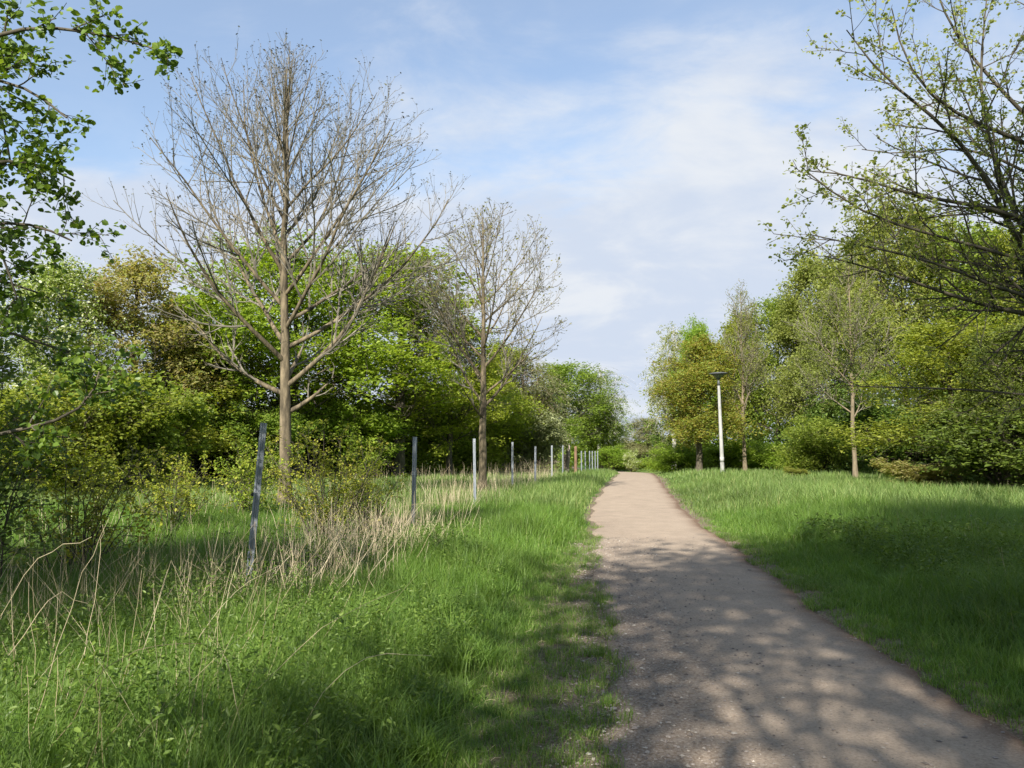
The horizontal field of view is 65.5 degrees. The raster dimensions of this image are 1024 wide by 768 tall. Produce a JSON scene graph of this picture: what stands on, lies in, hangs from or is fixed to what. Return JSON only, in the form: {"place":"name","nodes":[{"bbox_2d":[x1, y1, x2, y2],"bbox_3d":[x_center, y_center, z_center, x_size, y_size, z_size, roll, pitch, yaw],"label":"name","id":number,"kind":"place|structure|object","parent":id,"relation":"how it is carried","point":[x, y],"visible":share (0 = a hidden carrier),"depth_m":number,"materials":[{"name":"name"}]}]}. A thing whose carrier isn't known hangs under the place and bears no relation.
{"place":"outdoors","nodes":[
{"label":"outdoors","id":0,"kind":"place"},
{"bbox_2d":[0,0,1023,445],"label":"sky","id":1,"kind":"structure","parent":0,"point":[650,141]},
{"bbox_2d":[0,447,1023,767],"bbox_3d":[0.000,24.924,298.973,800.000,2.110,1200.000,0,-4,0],"label":"ground","id":2,"kind":"structure","parent":0,"point":[829,617],"depth_m":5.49,"materials":[{"name":"green plant"}]},
{"bbox_2d":[0,269,89,587],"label":"thin shrub","id":3,"kind":"object","parent":2,"relation":"on","point":[10,444],"visible":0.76,"depth_m":7.54,"materials":[{"name":"green plant"}]},
{"bbox_2d":[0,248,153,433],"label":"blossom tree","id":4,"kind":"object","parent":2,"relation":"on","point":[66,282],"visible":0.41,"depth_m":25.82,"materials":[{"name":"green plant"}]},
{"bbox_2d":[0,0,184,467],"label":"alder tree","id":5,"kind":"object","parent":2,"relation":"on","point":[26,161],"visible":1,"depth_m":5.33,"materials":[{"name":"green plant"}]},
{"bbox_2d":[0,407,193,578],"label":"thin shrub","id":6,"kind":"object","parent":2,"relation":"on","point":[87,524],"visible":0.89,"depth_m":8.82,"materials":[{"name":"green plant"}]},
{"bbox_2d":[0,366,204,497],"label":"shrub","id":7,"kind":"object","parent":2,"relation":"on","point":[101,437],"visible":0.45,"depth_m":21.65,"materials":[{"name":"green plant"}]},
{"bbox_2d":[32,241,234,482],"bbox_3d":[-13.182,-0.623,28.176,5.702,8.710,6.217,-2,-5,29],"label":"young leaf tree","id":8,"kind":"object","parent":2,"relation":"on","point":[132,279],"visible":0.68,"depth_m":27.79,"materials":[{"name":"green plant"}]},
{"bbox_2d":[45,357,223,488],"bbox_3d":[-11.726,1.497,24.883,5.234,4.122,5.796,4,-6,-41],"label":"shrub","id":9,"kind":"object","parent":2,"relation":"on","point":[198,411],"visible":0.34,"depth_m":24.00,"materials":[{"name":"green plant"}]},
{"bbox_2d":[94,453,245,530],"bbox_3d":[-5.792,1.830,13.255,2.084,1.425,2.607,4,-6,-41],"label":"thin shrub","id":10,"kind":"object","parent":2,"relation":"on","point":[188,482],"visible":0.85,"depth_m":13.28,"materials":[{"name":"green plant"}]},
{"bbox_2d":[128,295,264,479],"bbox_3d":[-12.855,0.123,31.182,6.804,7.649,6.775,0,-4,-3],"label":"young leaf tree","id":11,"kind":"object","parent":2,"relation":"on","point":[197,350],"visible":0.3,"depth_m":29.50,"materials":[{"name":"green plant"}]},
{"bbox_2d":[173,401,291,479],"bbox_3d":[-12.483,2.077,32.891,7.105,4.190,6.416,2,-5,-25],"label":"shrub","id":12,"kind":"object","parent":2,"relation":"on","point":[197,460],"visible":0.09,"depth_m":31.96,"materials":[{"name":"green plant"}]},
{"bbox_2d":[166,340,319,478],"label":"green tree","id":13,"kind":"object","parent":2,"relation":"on","point":[219,445],"visible":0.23,"depth_m":30.08,"materials":[{"name":"green plant"}]},
{"bbox_2d":[199,433,299,515],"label":"thin shrub","id":14,"kind":"object","parent":2,"relation":"on","point":[242,498],"visible":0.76,"depth_m":16.16,"materials":[{"name":"green plant"}]},
{"bbox_2d":[246,423,266,588],"bbox_3d":[-2.556,1.467,7.838,0.090,2.175,0.047,5,-5,-14],"label":"fence post","id":15,"kind":"object","parent":2,"relation":"on","point":[255,494],"visible":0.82,"depth_m":7.86,"materials":[{"name":"metal"}]},
{"bbox_2d":[203,398,328,479],"bbox_3d":[-9.589,2.203,30.849,4.172,3.591,4.621,-1,-4,15],"label":"shrub","id":16,"kind":"object","parent":2,"relation":"on","point":[273,424],"visible":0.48,"depth_m":29.87,"materials":[{"name":"green plant"}]},
{"bbox_2d":[82,26,475,506],"bbox_3d":[-5.112,-2.562,18.784,7.872,11.162,7.212,-1,-5,18],"label":"bare ash tree","id":17,"kind":"object","parent":2,"relation":"on","point":[282,262],"visible":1,"depth_m":18.25,"materials":[{"name":"brown plant"}]},
{"bbox_2d":[141,220,420,479],"bbox_3d":[-9.090,-1.256,33.246,13.147,10.820,9.869,3,-5,-38],"label":"maple tree","id":18,"kind":"object","parent":2,"relation":"on","point":[261,326],"visible":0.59,"depth_m":31.66,"materials":[{"name":"green plant"}]},
{"bbox_2d":[1,407,565,485],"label":"undergrowth","id":19,"kind":"object","parent":2,"relation":"on","point":[209,469],"visible":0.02,"depth_m":38.55,"materials":[{"name":"green plant"}]},
{"bbox_2d":[243,417,403,546],"bbox_3d":[-2.643,1.513,11.373,2.071,2.060,1.623,-1,-4,10],"label":"thin shrub","id":20,"kind":"object","parent":2,"relation":"on","point":[312,495],"visible":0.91,"depth_m":11.30,"materials":[{"name":"green plant"}]},
{"bbox_2d":[249,383,409,475],"bbox_3d":[-8.722,2.180,36.885,6.991,4.844,7.438,-1,-4,12],"label":"shrub","id":21,"kind":"object","parent":2,"relation":"on","point":[321,444],"visible":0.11,"depth_m":36.19,"materials":[{"name":"green plant"}]},
{"bbox_2d":[299,393,420,477],"bbox_3d":[-6.578,2.386,34.834,4.711,3.826,5.217,-1,-4,8],"label":"shrub","id":22,"kind":"object","parent":2,"relation":"on","point":[336,423],"visible":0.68,"depth_m":33.72,"materials":[{"name":"green plant"}]},
{"bbox_2d":[324,438,409,530],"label":"thin shrub","id":23,"kind":"object","parent":2,"relation":"on","point":[365,490],"visible":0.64,"depth_m":13.32,"materials":[{"name":"green plant"}]},
{"bbox_2d":[265,238,522,477],"bbox_3d":[-5.321,-1.230,36.065,10.473,11.152,11.419,-1,-4,14],"label":"maple tree","id":24,"kind":"object","parent":2,"relation":"on","point":[422,365],"visible":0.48,"depth_m":34.38,"materials":[{"name":"green plant"}]},
{"bbox_2d":[411,437,416,524],"bbox_3d":[-1.631,1.869,13.207,0.073,1.980,0.046,-1,-4,26],"label":"fence post","id":25,"kind":"object","parent":2,"relation":"on","point":[414,460],"visible":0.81,"depth_m":13.22,"materials":[{"name":"metal"}]},
{"bbox_2d":[348,382,499,475],"bbox_3d":[-5.281,2.344,39.563,8.712,5.164,8.188,-1,-4,10],"label":"shrub","id":26,"kind":"object","parent":2,"relation":"on","point":[422,453],"visible":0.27,"depth_m":38.35,"materials":[{"name":"green plant"}]},
{"bbox_2d":[370,315,518,476],"bbox_3d":[-2.897,0.477,38.011,8.569,8.081,6.432,3,-5,-31],"label":"green tree","id":27,"kind":"object","parent":2,"relation":"on","point":[449,441],"visible":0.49,"depth_m":37.02,"materials":[{"name":"green plant"}]},
{"bbox_2d":[473,439,475,499],"bbox_3d":[-0.902,2.330,19.297,0.074,2.009,0.046,-1,-4,8],"label":"fence post","id":28,"kind":"object","parent":2,"relation":"on","point":[474,464],"visible":0.81,"depth_m":19.31,"materials":[{"name":"metal"}]},
{"bbox_2d":[394,198,570,490],"bbox_3d":[-0.875,-1.118,23.593,4.844,8.963,5.299,-2,-5,21],"label":"bare ash tree","id":29,"kind":"object","parent":2,"relation":"on","point":[445,319],"visible":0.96,"depth_m":23.50,"materials":[{"name":"brown plant"}]},
{"bbox_2d":[423,387,550,472],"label":"shrub","id":30,"kind":"object","parent":2,"relation":"on","point":[513,426],"visible":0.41,"depth_m":41.26,"materials":[{"name":"green plant"}]},
{"bbox_2d":[462,335,557,470],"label":"green tree","id":31,"kind":"object","parent":2,"relation":"on","point":[521,369],"visible":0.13,"depth_m":49.28,"materials":[{"name":"green plant"}]},
{"bbox_2d":[0,459,1022,767],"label":"dry grass","id":32,"kind":"structure","parent":2,"relation":"on","point":[334,547],"depth_m":8.15,"materials":[{"name":"plant"}]},
{"bbox_2d":[0,506,1023,767],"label":"weeds","id":33,"kind":"object","parent":2,"relation":"on","point":[332,614],"visible":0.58,"depth_m":5.26,"materials":[{"name":"green plant"}]},
{"bbox_2d":[0,467,1023,514],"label":"grass","id":34,"kind":"structure","parent":2,"relation":"on","point":[732,487],"depth_m":22.44,"materials":[{"name":"green plant"}]},
{"bbox_2d":[511,442,513,484],"bbox_3d":[0.014,2.714,24.883,0.074,1.798,0.046,0,-4,0],"label":"fence post","id":35,"kind":"object","parent":2,"relation":"on","point":[512,444],"visible":0.82,"depth_m":24.89,"materials":[{"name":"metal"}]},
{"bbox_2d":[487,408,569,473],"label":"shrub","id":36,"kind":"object","parent":2,"relation":"on","point":[550,431],"visible":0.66,"depth_m":42.76,"materials":[{"name":"green plant"}]},
{"bbox_2d":[534,446,535,480],"bbox_3d":[0.898,3.292,30.654,0.085,1.783,0.046,-1,-4,16],"label":"fence post","id":37,"kind":"object","parent":2,"relation":"on","point":[535,463],"visible":0.81,"depth_m":30.66,"materials":[{"name":"metal"}]},
{"bbox_2d":[493,351,582,453],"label":"willow tree","id":38,"kind":"object","parent":2,"relation":"on","point":[533,384],"visible":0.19,"depth_m":49.08,"materials":[{"name":"green plant"}]},
{"bbox_2d":[551,445,552,475],"bbox_3d":[1.822,3.683,36.342,0.085,1.753,0.046,-1,-4,11],"label":"fence post","id":39,"kind":"object","parent":2,"relation":"on","point":[551,459],"visible":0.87,"depth_m":36.34,"materials":[{"name":"metal"}]},
{"bbox_2d":[562,445,563,472],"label":"fence post","id":40,"kind":"object","parent":2,"relation":"on","point":[563,458],"visible":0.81,"depth_m":41.83,"materials":[{"name":"metal"}]},
{"bbox_2d":[565,444,569,471],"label":"wooden post","id":41,"kind":"object","parent":2,"relation":"on","point":[567,464],"visible":0.82,"depth_m":44.23,"materials":[{"name":"grey wood"}]},
{"bbox_2d":[574,446,576,472],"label":"wooden post","id":42,"kind":"object","parent":2,"relation":"on","point":[575,458],"visible":0.82,"depth_m":43.26,"materials":[{"name":"orange wood"}]},
{"bbox_2d":[540,358,635,468],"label":"green tree","id":43,"kind":"object","parent":2,"relation":"on","point":[566,369],"visible":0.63,"depth_m":74.71,"materials":[{"name":"green plant"}]},
{"bbox_2d":[229,410,969,468],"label":"woods","id":44,"kind":"object","parent":2,"relation":"on","point":[572,459],"visible":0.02,"depth_m":107.44,"materials":[{"name":"green plant"}]},
{"bbox_2d":[578,403,628,467],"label":"green tree","id":45,"kind":"object","parent":2,"relation":"on","point":[593,446],"visible":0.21,"depth_m":78.35,"materials":[{"name":"green plant"}]},
{"bbox_2d":[570,363,640,468],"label":"birch tree","id":46,"kind":"object","parent":2,"relation":"on","point":[618,403],"visible":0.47,"depth_m":77.00,"materials":[{"name":"green plant"}]},
{"bbox_2d":[583,443,639,471],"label":"shrub","id":47,"kind":"object","parent":2,"relation":"on","point":[606,454],"visible":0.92,"depth_m":75.20,"materials":[{"name":"green plant"}]},
{"bbox_2d":[604,461,651,470],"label":"shrub","id":48,"kind":"object","parent":2,"relation":"on","point":[640,468],"visible":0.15,"depth_m":78.26,"materials":[{"name":"green plant"}]},
{"bbox_2d":[623,448,641,471],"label":"blossom shrub","id":49,"kind":"object","parent":2,"relation":"on","point":[631,461],"visible":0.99,"depth_m":67.46,"materials":[{"name":"green plant"}]},
{"bbox_2d":[618,416,669,461],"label":"distant tree","id":50,"kind":"object","parent":2,"relation":"on","point":[640,435],"visible":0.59,"depth_m":90.83,"materials":[{"name":"green plant"}]},
{"bbox_2d":[638,321,694,445],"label":"birch tree","id":51,"kind":"object","parent":2,"relation":"on","point":[672,349],"visible":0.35,"depth_m":60.08,"materials":[{"name":"green plant"}]},
{"bbox_2d":[637,441,718,472],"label":"shrub","id":52,"kind":"object","parent":2,"relation":"on","point":[672,456],"visible":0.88,"depth_m":48.98,"materials":[{"name":"green plant"}]},
{"bbox_2d":[664,313,730,447],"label":"green tree","id":53,"kind":"object","parent":2,"relation":"on","point":[699,327],"visible":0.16,"depth_m":57.87,"materials":[{"name":"green plant"}]},
{"bbox_2d":[638,329,761,470],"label":"oak tree","id":54,"kind":"object","parent":2,"relation":"on","point":[696,379],"visible":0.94,"depth_m":45.22,"materials":[{"name":"green plant"}]},
{"bbox_2d":[709,372,727,474],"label":"street lamp","id":55,"kind":"object","parent":2,"relation":"on","point":[717,375],"visible":0.94,"depth_m":41.38,"materials":[{"name":"metal"}]},
{"bbox_2d":[693,436,755,469],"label":"shrub","id":56,"kind":"object","parent":2,"relation":"on","point":[735,450],"visible":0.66,"depth_m":49.68,"materials":[{"name":"green plant"}]},
{"bbox_2d":[707,308,783,466],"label":"green tree","id":57,"kind":"object","parent":2,"relation":"on","point":[728,325],"visible":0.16,"depth_m":59.21,"materials":[{"name":"green plant"}]},
{"bbox_2d":[712,278,783,469],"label":"thin tree","id":58,"kind":"object","parent":2,"relation":"on","point":[749,361],"visible":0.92,"depth_m":46.00,"materials":[{"name":"green plant"}]},
{"bbox_2d":[737,440,793,471],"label":"shrub","id":59,"kind":"object","parent":2,"relation":"on","point":[761,459],"visible":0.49,"depth_m":51.00,"materials":[{"name":"green plant"}]},
{"bbox_2d":[719,288,835,444],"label":"green tree","id":60,"kind":"object","parent":2,"relation":"on","point":[771,361],"visible":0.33,"depth_m":57.78,"materials":[{"name":"green plant"}]},
{"bbox_2d":[783,466,810,475],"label":"shrub","id":61,"kind":"object","parent":2,"relation":"on","point":[789,470],"visible":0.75,"depth_m":36.11,"materials":[{"name":"green plant"}]},
{"bbox_2d":[756,248,863,424],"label":"green tree","id":62,"kind":"object","parent":2,"relation":"on","point":[799,279],"visible":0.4,"depth_m":53.94,"materials":[{"name":"green plant"}]},
{"bbox_2d":[765,412,868,471],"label":"shrub","id":63,"kind":"object","parent":2,"relation":"on","point":[814,443],"visible":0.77,"depth_m":44.92,"materials":[{"name":"green plant"}]},
{"bbox_2d":[639,363,1023,478],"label":"undergrowth","id":64,"kind":"object","parent":2,"relation":"on","point":[813,410],"visible":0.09,"depth_m":49.87,"materials":[{"name":"green plant"}]},
{"bbox_2d":[777,251,923,477],"bbox_3d":[15.113,-1.023,35.479,5.355,10.594,5.946,2,-5,-23],"label":"thin tree","id":65,"kind":"object","parent":2,"relation":"on","point":[851,316],"visible":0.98,"depth_m":35.57,"materials":[{"name":"green plant"}]},
{"bbox_2d":[778,239,925,420],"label":"green tree","id":66,"kind":"object","parent":2,"relation":"on","point":[816,368],"visible":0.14,"depth_m":49.81,"materials":[{"name":"green plant"}]},
{"bbox_2d":[829,388,944,466],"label":"shrub","id":67,"kind":"object","parent":2,"relation":"on","point":[873,414],"visible":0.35,"depth_m":37.48,"materials":[{"name":"green plant"}]},
{"bbox_2d":[758,0,1023,441],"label":"young maple tree","id":68,"kind":"object","parent":2,"relation":"on","point":[1010,286],"visible":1,"depth_m":9.10,"materials":[{"name":"green plant"}]},
{"bbox_2d":[800,180,989,408],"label":"tall maple tree","id":69,"kind":"object","parent":2,"relation":"on","point":[900,259],"visible":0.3,"depth_m":47.78,"materials":[{"name":"green plant"}]},
{"bbox_2d":[877,459,920,478],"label":"shrub","id":70,"kind":"object","parent":2,"relation":"on","point":[889,474],"visible":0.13,"depth_m":30.76,"materials":[{"name":"green plant"}]},
{"bbox_2d":[818,312,1023,482],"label":"hazel tree","id":71,"kind":"object","parent":2,"relation":"on","point":[948,352],"visible":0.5,"depth_m":28.95,"materials":[{"name":"green plant"}]},
{"bbox_2d":[869,457,981,485],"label":"shrub","id":72,"kind":"object","parent":2,"relation":"on","point":[908,472],"visible":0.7,"depth_m":26.45,"materials":[{"name":"green plant"}]},
{"bbox_2d":[853,216,1022,403],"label":"green tree","id":73,"kind":"object","parent":2,"relation":"on","point":[974,229],"visible":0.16,"depth_m":45.76,"materials":[{"name":"green plant"}]},
{"bbox_2d":[895,396,1023,487],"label":"shrub","id":74,"kind":"object","parent":2,"relation":"on","point":[975,450],"visible":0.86,"depth_m":24.15,"materials":[{"name":"green plant"}]},
{"bbox_2d":[913,317,1023,477],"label":"hazel tree","id":75,"kind":"object","parent":2,"relation":"on","point":[1014,370],"visible":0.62,"depth_m":25.08,"materials":[{"name":"green plant"}]},
{"bbox_2d":[954,214,1023,373],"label":"green tree","id":76,"kind":"object","parent":2,"relation":"on","point":[1002,244],"visible":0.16,"depth_m":43.67,"materials":[{"name":"green plant"}]},
{"bbox_2d":[589,472,1023,767],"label":"path","id":77,"kind":"structure","parent":0,"point":[629,506],"depth_m":5.41,"materials":[{"name":"beige gravel"}]},
{"bbox_2d":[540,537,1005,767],"bbox_3d":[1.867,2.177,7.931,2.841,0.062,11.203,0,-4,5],"label":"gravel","id":78,"kind":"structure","parent":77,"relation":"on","point":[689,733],"depth_m":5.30,"materials":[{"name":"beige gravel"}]}
]}

